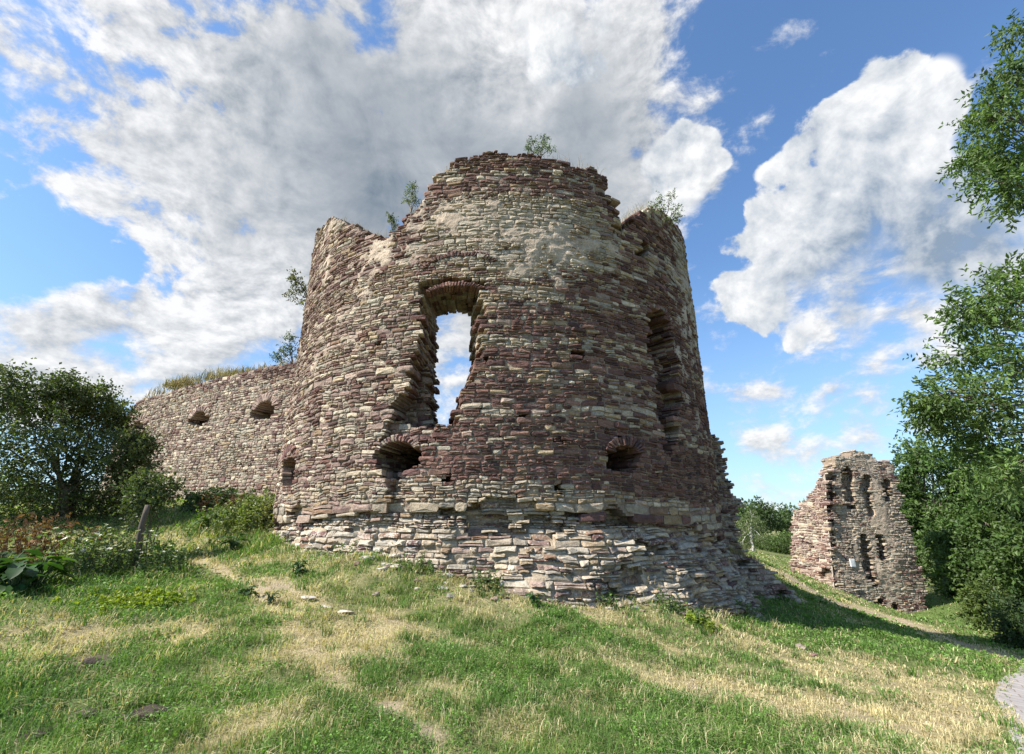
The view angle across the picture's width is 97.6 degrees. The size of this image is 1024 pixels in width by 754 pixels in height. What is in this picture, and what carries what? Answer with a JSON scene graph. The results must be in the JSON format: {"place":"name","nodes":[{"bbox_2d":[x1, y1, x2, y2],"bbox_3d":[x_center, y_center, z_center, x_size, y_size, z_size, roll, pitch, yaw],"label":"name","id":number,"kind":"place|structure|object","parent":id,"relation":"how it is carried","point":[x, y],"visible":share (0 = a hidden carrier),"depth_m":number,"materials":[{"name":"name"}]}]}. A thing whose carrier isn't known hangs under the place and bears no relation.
{"place":"outdoors","nodes":[
{"label":"outdoors","id":0,"kind":"place"},
{"bbox_2d":[0,495,1023,753],"bbox_3d":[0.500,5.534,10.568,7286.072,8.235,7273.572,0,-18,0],"label":"ground","id":1,"kind":"structure","parent":0,"point":[394,622],"depth_m":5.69,"materials":[{"name":"green plant"}]},
{"bbox_2d":[0,549,42,583],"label":"burdock plant","id":2,"kind":"object","parent":1,"relation":"on","point":[34,552],"visible":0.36,"depth_m":6.93,"materials":[{"name":"green plant"}]},
{"bbox_2d":[0,512,44,559],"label":"dried weed","id":3,"kind":"object","parent":1,"relation":"on","point":[32,514],"visible":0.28,"depth_m":8.77,"materials":[{"name":"brown plant"}]},
{"bbox_2d":[0,558,63,597],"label":"burdock plant","id":4,"kind":"object","parent":1,"relation":"on","point":[15,572],"visible":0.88,"depth_m":6.35,"materials":[{"name":"green plant"}]},
{"bbox_2d":[17,727,51,740],"bbox_3d":[-3.290,2.464,3.094,0.244,0.054,0.178,-16,-18,31],"label":"molehill","id":5,"kind":"object","parent":1,"relation":"on","point":[38,731],"visible":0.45,"depth_m":3.06,"materials":[{"name":"brown soil"}]},
{"bbox_2d":[5,555,78,588],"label":"burdock plant","id":6,"kind":"object","parent":1,"relation":"on","point":[51,568],"visible":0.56,"depth_m":6.98,"materials":[{"name":"green plant"}]},
{"bbox_2d":[0,512,101,563],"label":"dried weed","id":7,"kind":"object","parent":1,"relation":"on","point":[18,548],"visible":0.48,"depth_m":8.35,"materials":[{"name":"plant"}]},
{"bbox_2d":[8,531,123,582],"bbox_3d":[-7.624,3.080,7.679,1.303,0.850,1.210,0,-18,0],"label":"flowering weed","id":8,"kind":"object","parent":1,"relation":"on","point":[83,551],"visible":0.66,"depth_m":7.80,"materials":[{"name":"green plant"}]},
{"bbox_2d":[0,357,166,525],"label":"bushy tree","id":9,"kind":"object","parent":1,"relation":"on","point":[109,414],"visible":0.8,"depth_m":13.45,"materials":[{"name":"green plant"}]},
{"bbox_2d":[76,707,100,717],"bbox_3d":[-3.209,2.554,3.415,0.158,0.055,0.188,-2,-18,7],"label":"molehill","id":10,"kind":"object","parent":1,"relation":"on","point":[84,713],"visible":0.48,"depth_m":3.37,"materials":[{"name":"brown soil"}]},
{"bbox_2d":[34,523,149,577],"bbox_3d":[-7.556,3.179,8.230,1.302,0.951,1.560,0,-18,0],"label":"flowering weed","id":11,"kind":"object","parent":1,"relation":"on","point":[125,549],"visible":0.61,"depth_m":8.07,"materials":[{"name":"green plant"}]},
{"bbox_2d":[81,658,105,666],"bbox_3d":[-3.987,2.723,4.280,0.204,0.057,0.231,28,-31,-35],"label":"molehill","id":12,"kind":"object","parent":1,"relation":"on","point":[91,661],"visible":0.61,"depth_m":4.22,"materials":[{"name":"brown soil"}]},
{"bbox_2d":[55,523,147,571],"bbox_3d":[-7.777,3.221,8.355,1.101,0.932,1.183,-10,-20,28],"label":"flowering weed","id":13,"kind":"object","parent":1,"relation":"on","point":[101,537],"visible":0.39,"depth_m":8.28,"materials":[{"name":"green plant"}]},
{"bbox_2d":[47,527,174,574],"bbox_3d":[-7.460,3.270,8.446,1.338,0.882,1.640,0,-18,0],"label":"flowering weed","id":14,"kind":"object","parent":1,"relation":"on","point":[127,552],"visible":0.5,"depth_m":8.48,"materials":[{"name":"green plant"}]},
{"bbox_2d":[49,585,195,613],"bbox_3d":[-5.297,3.122,6.331,1.275,0.310,1.431,-7,-19,21],"label":"yellow weed","id":15,"kind":"object","parent":1,"relation":"on","point":[147,600],"visible":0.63,"depth_m":6.19,"materials":[{"name":"green plant"}]},
{"bbox_2d":[132,505,150,570],"bbox_3d":[-7.298,3.217,8.784,0.135,1.366,0.206,6,-19,-18],"label":"wooden post","id":16,"kind":"object","parent":1,"relation":"on","point":[142,523],"visible":0.67,"depth_m":8.79,"materials":[{"name":"grey wood"}]},
{"bbox_2d":[87,539,198,576],"bbox_3d":[-6.962,3.473,8.570,1.556,0.646,1.730,12,-21,-34],"label":"flowering weed","id":17,"kind":"object","parent":1,"relation":"on","point":[178,558],"visible":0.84,"depth_m":8.47,"materials":[{"name":"green plant"}]},
{"bbox_2d":[100,536,191,568],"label":"green weed","id":18,"kind":"object","parent":1,"relation":"on","point":[158,555],"visible":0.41,"depth_m":8.99,"materials":[{"name":"green plant"}]},
{"bbox_2d":[121,704,170,722],"bbox_3d":[-2.807,2.575,3.428,0.341,0.075,0.254,2,-18,-21],"label":"molehill","id":19,"kind":"object","parent":1,"relation":"on","point":[147,710],"visible":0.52,"depth_m":3.37,"materials":[{"name":"soil"}]},
{"bbox_2d":[107,467,185,551],"bbox_3d":[-8.394,3.151,10.170,1.573,2.206,1.146,0,-18,0],"label":"sapling","id":20,"kind":"object","parent":1,"relation":"on","point":[142,492],"visible":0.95,"depth_m":10.17,"materials":[{"name":"green plant"}]},
{"bbox_2d":[99,582,197,613],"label":"yellow weed","id":21,"kind":"object","parent":1,"relation":"on","point":[175,597],"visible":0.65,"depth_m":6.22,"materials":[{"name":"green plant"}]},
{"bbox_2d":[98,362,295,500],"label":"curtain wall","id":22,"kind":"structure","parent":1,"relation":"on","point":[226,432],"depth_m":20.54,"materials":[{"name":"stone"}]},
{"bbox_2d":[131,357,296,405],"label":"wall top grass","id":23,"kind":"structure","parent":22,"relation":"on","point":[181,382],"depth_m":23.90,"materials":[{"name":"green plant"}]},
{"bbox_2d":[269,329,298,364],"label":"shrub","id":24,"kind":"object","parent":22,"relation":"on","point":[282,350],"visible":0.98,"depth_m":17.17,"materials":[{"name":"green plant"}]},
{"bbox_2d":[192,510,222,527],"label":"burdock plant","id":25,"kind":"object","parent":1,"relation":"on","point":[206,521],"visible":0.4,"depth_m":12.73,"materials":[{"name":"green plant"}]},
{"bbox_2d":[179,484,255,512],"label":"fern clump","id":26,"kind":"object","parent":1,"relation":"on","point":[191,498],"visible":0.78,"depth_m":15.62,"materials":[{"name":"green plant"}]},
{"bbox_2d":[191,492,244,512],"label":"dried weed","id":27,"kind":"object","parent":1,"relation":"on","point":[202,504],"visible":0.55,"depth_m":14.92,"materials":[{"name":"brown plant"}]},
{"bbox_2d":[184,499,261,536],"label":"feathery weed","id":28,"kind":"object","parent":1,"relation":"on","point":[219,517],"visible":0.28,"depth_m":12.60,"materials":[{"name":"green plant"}]},
{"bbox_2d":[216,532,248,550],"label":"burdock plant","id":29,"kind":"object","parent":1,"relation":"on","point":[233,543],"visible":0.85,"depth_m":10.46,"materials":[{"name":"green plant"}]},
{"bbox_2d":[205,487,275,547],"bbox_3d":[-6.959,3.781,12.180,2.032,1.635,2.178,5,-18,-15],"label":"feathery weed","id":30,"kind":"object","parent":1,"relation":"on","point":[233,517],"visible":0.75,"depth_m":11.86,"materials":[{"name":"green plant"}]},
{"bbox_2d":[238,585,258,597],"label":"burdock plant","id":31,"kind":"object","parent":1,"relation":"on","point":[243,591],"visible":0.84,"depth_m":6.75,"materials":[{"name":"green plant"}]},
{"bbox_2d":[241,500,276,531],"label":"feathery weed","id":32,"kind":"object","parent":1,"relation":"on","point":[264,520],"visible":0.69,"depth_m":11.87,"materials":[{"name":"green plant"}]},
{"bbox_2d":[264,590,279,603],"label":"burdock plant","id":33,"kind":"object","parent":1,"relation":"on","point":[269,598],"visible":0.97,"depth_m":6.50,"materials":[{"name":"green plant"}]},
{"bbox_2d":[286,560,308,574],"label":"burdock plant","id":34,"kind":"object","parent":1,"relation":"on","point":[297,568],"visible":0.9,"depth_m":8.10,"materials":[{"name":"green plant"}]},
{"bbox_2d":[301,596,316,599],"bbox_3d":[-3.086,3.340,6.776,0.342,0.056,0.136,-13,-25,26],"label":"fallen stone","id":35,"kind":"object","parent":1,"relation":"on","point":[309,597],"visible":0.8,"depth_m":6.72,"materials":[{"name":"beige stone"}]},
{"bbox_2d":[332,539,356,554],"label":"foot weed","id":36,"kind":"object","parent":1,"relation":"on","point":[342,545],"visible":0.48,"depth_m":9.07,"materials":[{"name":"green plant"}]},
{"bbox_2d":[337,610,354,613],"bbox_3d":[-2.363,3.338,6.353,0.336,0.065,0.146,-12,-26,26],"label":"fallen stone","id":37,"kind":"object","parent":1,"relation":"on","point":[345,611],"visible":0.62,"depth_m":6.30,"materials":[{"name":"beige stone"}]},
{"bbox_2d":[359,555,374,559],"bbox_3d":[-2.774,3.496,8.646,0.315,0.113,0.221,-5,-12,8],"label":"fallen stone","id":38,"kind":"object","parent":1,"relation":"on","point":[364,556],"visible":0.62,"depth_m":8.58,"materials":[{"name":"beige stone"}]},
{"bbox_2d":[0,474,806,536],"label":"distant wood","id":39,"kind":"object","parent":1,"relation":"on","point":[780,520],"visible":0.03,"depth_m":79.36,"materials":[{"name":"green plant"}]},
{"bbox_2d":[394,549,434,575],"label":"foot weed","id":40,"kind":"object","parent":1,"relation":"on","point":[421,560],"visible":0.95,"depth_m":8.23,"materials":[{"name":"green plant"}]},
{"bbox_2d":[446,593,454,597],"bbox_3d":[-1.009,3.600,7.372,0.138,0.065,0.215,7,-14,11],"label":"rubble stone","id":41,"kind":"object","parent":1,"relation":"on","point":[448,594],"visible":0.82,"depth_m":7.32,"materials":[{"name":"beige stone"}]},
{"bbox_2d":[472,563,503,598],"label":"foot weed","id":42,"kind":"object","parent":1,"relation":"on","point":[480,584],"visible":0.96,"depth_m":7.89,"materials":[{"name":"green plant"}]},
{"bbox_2d":[490,596,498,600],"bbox_3d":[-0.294,3.755,7.579,0.147,0.069,0.188,-1,-13,19],"label":"rubble stone","id":43,"kind":"object","parent":1,"relation":"on","point":[496,598],"visible":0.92,"depth_m":7.53,"materials":[{"name":"beige stone"}]},
{"bbox_2d":[0,495,1023,753],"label":"clover","id":44,"kind":"object","parent":1,"relation":"on","point":[784,609],"visible":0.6,"depth_m":4.73,"materials":[{"name":"green plant"}]},
{"bbox_2d":[272,150,764,620],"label":"round tower","id":45,"kind":"structure","parent":1,"relation":"on","point":[578,419],"depth_m":10.35,"materials":[{"name":"stone"}]},
{"bbox_2d":[281,268,307,310],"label":"shrub","id":46,"kind":"object","parent":45,"relation":"on","point":[296,285],"visible":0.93,"depth_m":14.99,"materials":[{"name":"green plant"}]},
{"bbox_2d":[386,211,399,231],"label":"shrub","id":47,"kind":"object","parent":45,"relation":"on","point":[391,217],"visible":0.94,"depth_m":11.80,"materials":[{"name":"green plant"}]},
{"bbox_2d":[401,180,421,212],"bbox_3d":[-2.637,-4.711,11.749,0.589,0.967,0.449,0,-18,0],"label":"small tree","id":48,"kind":"object","parent":45,"relation":"on","point":[413,196],"visible":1,"depth_m":11.75,"materials":[{"name":"green plant"}]},
{"bbox_2d":[338,151,662,237],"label":"tower top grass","id":49,"kind":"structure","parent":45,"relation":"on","point":[542,158],"depth_m":12.24,"materials":[{"name":"green plant"}]},
{"bbox_2d":[273,522,753,614],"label":"foundation grass","id":50,"kind":"structure","parent":45,"relation":"on","point":[597,573],"depth_m":8.85,"materials":[{"name":"green plant"}]},
{"bbox_2d":[523,134,556,156],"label":"shrub","id":51,"kind":"object","parent":45,"relation":"on","point":[541,149],"visible":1,"depth_m":12.00,"materials":[{"name":"green plant"}]},
{"bbox_2d":[648,187,684,225],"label":"shrub","id":52,"kind":"object","parent":45,"relation":"on","point":[666,221],"visible":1,"depth_m":12.51,"materials":[{"name":"green plant"}]},
{"bbox_2d":[524,591,546,606],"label":"burdock plant","id":53,"kind":"object","parent":1,"relation":"on","point":[532,598],"visible":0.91,"depth_m":7.58,"materials":[{"name":"green plant"}]},
{"bbox_2d":[595,589,617,608],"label":"foot weed","id":54,"kind":"object","parent":1,"relation":"on","point":[607,601],"visible":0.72,"depth_m":8.07,"materials":[{"name":"green plant"}]},
{"bbox_2d":[655,586,687,613],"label":"foot weed","id":55,"kind":"object","parent":1,"relation":"on","point":[662,599],"visible":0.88,"depth_m":8.46,"materials":[{"name":"green plant"}]},
{"bbox_2d":[689,608,706,618],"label":"burdock plant","id":56,"kind":"object","parent":1,"relation":"on","point":[697,609],"visible":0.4,"depth_m":8.16,"materials":[{"name":"green plant"}]},
{"bbox_2d":[681,609,722,633],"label":"yellow weed","id":57,"kind":"object","parent":1,"relation":"on","point":[707,622],"visible":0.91,"depth_m":7.95,"materials":[{"name":"green plant"}]},
{"bbox_2d":[711,434,748,552],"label":"broken wall","id":58,"kind":"structure","parent":1,"relation":"on","point":[730,503],"depth_m":14.68,"materials":[{"name":"stone"}]},
{"bbox_2d":[732,596,756,619],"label":"foot weed","id":59,"kind":"object","parent":1,"relation":"on","point":[748,609],"visible":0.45,"depth_m":9.86,"materials":[{"name":"green plant"}]},
{"bbox_2d":[736,506,771,550],"bbox_3d":[20.714,13.433,38.935,3.163,4.221,2.354,-7,-19,21],"label":"birch tree","id":60,"kind":"object","parent":1,"relation":"on","point":[750,530],"visible":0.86,"depth_m":38.70,"materials":[{"name":"green plant"}]},
{"bbox_2d":[744,532,779,549],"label":"bush","id":61,"kind":"object","parent":1,"relation":"on","point":[758,544],"visible":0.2,"depth_m":46.36,"materials":[{"name":"green plant"}]},
{"bbox_2d":[731,554,801,603],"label":"wall","id":62,"kind":"structure","parent":1,"relation":"on","point":[757,575],"depth_m":12.72,"materials":[{"name":"stone"}]},
{"bbox_2d":[725,544,796,595],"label":"rubble stones","id":63,"kind":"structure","parent":62,"relation":"on","point":[731,550],"depth_m":13.07,"materials":[{"name":"grey stone"}]},
{"bbox_2d":[759,535,792,554],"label":"bush","id":64,"kind":"object","parent":1,"relation":"on","point":[778,546],"visible":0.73,"depth_m":43.77,"materials":[{"name":"green plant"}]},
{"bbox_2d":[772,529,792,543],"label":"bush","id":65,"kind":"object","parent":1,"relation":"on","point":[781,535],"visible":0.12,"depth_m":49.23,"materials":[{"name":"green plant"}]},
{"bbox_2d":[795,644,806,649],"bbox_3d":[5.394,5.051,8.384,0.198,0.084,0.228,7,-16,11],"label":"fallen stone","id":66,"kind":"object","parent":1,"relation":"on","point":[800,645],"visible":0.62,"depth_m":8.34,"materials":[{"name":"beige stone"}]},
{"bbox_2d":[788,449,927,613],"bbox_3d":[18.565,9.132,24.937,5.738,9.814,3.505,0,-18,0],"label":"gatehouse ruin","id":67,"kind":"object","parent":1,"relation":"on","point":[849,507],"visible":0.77,"depth_m":23.89,"materials":[{"name":"stone"}]},
{"bbox_2d":[849,559,855,566],"bbox_3d":[17.625,9.630,23.186,0.262,0.380,0.100,1,-18,-3],"label":"plaque","id":68,"kind":"object","parent":67,"relation":"attached to","point":[852,563],"visible":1,"depth_m":23.15,"materials":[{"name":"grey"}]},
{"bbox_2d":[893,468,935,500],"bbox_3d":[34.999,12.302,39.231,6.379,8.948,6.299,0,-18,0],"label":"broadleaf tree","id":69,"kind":"object","parent":1,"relation":"on","point":[920,482],"visible":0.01,"depth_m":39.15,"materials":[{"name":"green plant"}]},
{"bbox_2d":[889,431,979,586],"bbox_3d":[27.978,9.135,30.022,7.085,11.017,7.267,0,-18,0],"label":"broadleaf tree","id":70,"kind":"object","parent":1,"relation":"on","point":[919,519],"visible":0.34,"depth_m":29.38,"materials":[{"name":"green plant"}]},
{"bbox_2d":[886,8,1023,521],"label":"ash tree","id":71,"kind":"object","parent":1,"relation":"on","point":[1005,170],"visible":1,"depth_m":8.77,"materials":[{"name":"green plant"}]},
{"bbox_2d":[907,430,1019,599],"bbox_3d":[31.120,8.981,29.690,6.880,11.152,6.925,5,-18,-15],"label":"broadleaf tree","id":72,"kind":"object","parent":1,"relation":"on","point":[977,466],"visible":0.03,"depth_m":30.54,"materials":[{"name":"green plant"}]},
{"bbox_2d":[914,502,1023,613],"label":"broadleaf tree","id":73,"kind":"object","parent":1,"relation":"on","point":[949,553],"visible":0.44,"depth_m":24.59,"materials":[{"name":"green plant"}]},
{"bbox_2d":[949,573,1021,637],"bbox_3d":[18.034,8.885,16.774,2.034,2.794,2.382,0,-18,0],"label":"shrub","id":74,"kind":"object","parent":1,"relation":"on","point":[975,597],"visible":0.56,"depth_m":17.07,"materials":[{"name":"green plant"}]},
{"bbox_2d":[953,440,1023,604],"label":"broadleaf tree","id":75,"kind":"object","parent":1,"relation":"on","point":[1009,560],"visible":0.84,"depth_m":21.44,"materials":[{"name":"green plant"}]},
{"bbox_2d":[958,463,1022,527],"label":"broadleaf tree","id":76,"kind":"object","parent":1,"relation":"on","point":[972,496],"visible":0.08,"depth_m":26.36,"materials":[{"name":"green plant"}]},
{"bbox_2d":[981,585,1023,649],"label":"shrub","id":77,"kind":"object","parent":1,"relation":"on","point":[1006,622],"visible":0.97,"depth_m":14.98,"materials":[{"name":"green plant"}]},
{"bbox_2d":[995,665,1023,753],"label":"footpath","id":78,"kind":"structure","parent":1,"relation":"on","point":[1016,692],"depth_m":6.78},
{"bbox_2d":[0,0,1023,512],"label":"sky","id":79,"kind":"structure","parent":0,"point":[165,165],"materials":[{"name":"blue"}]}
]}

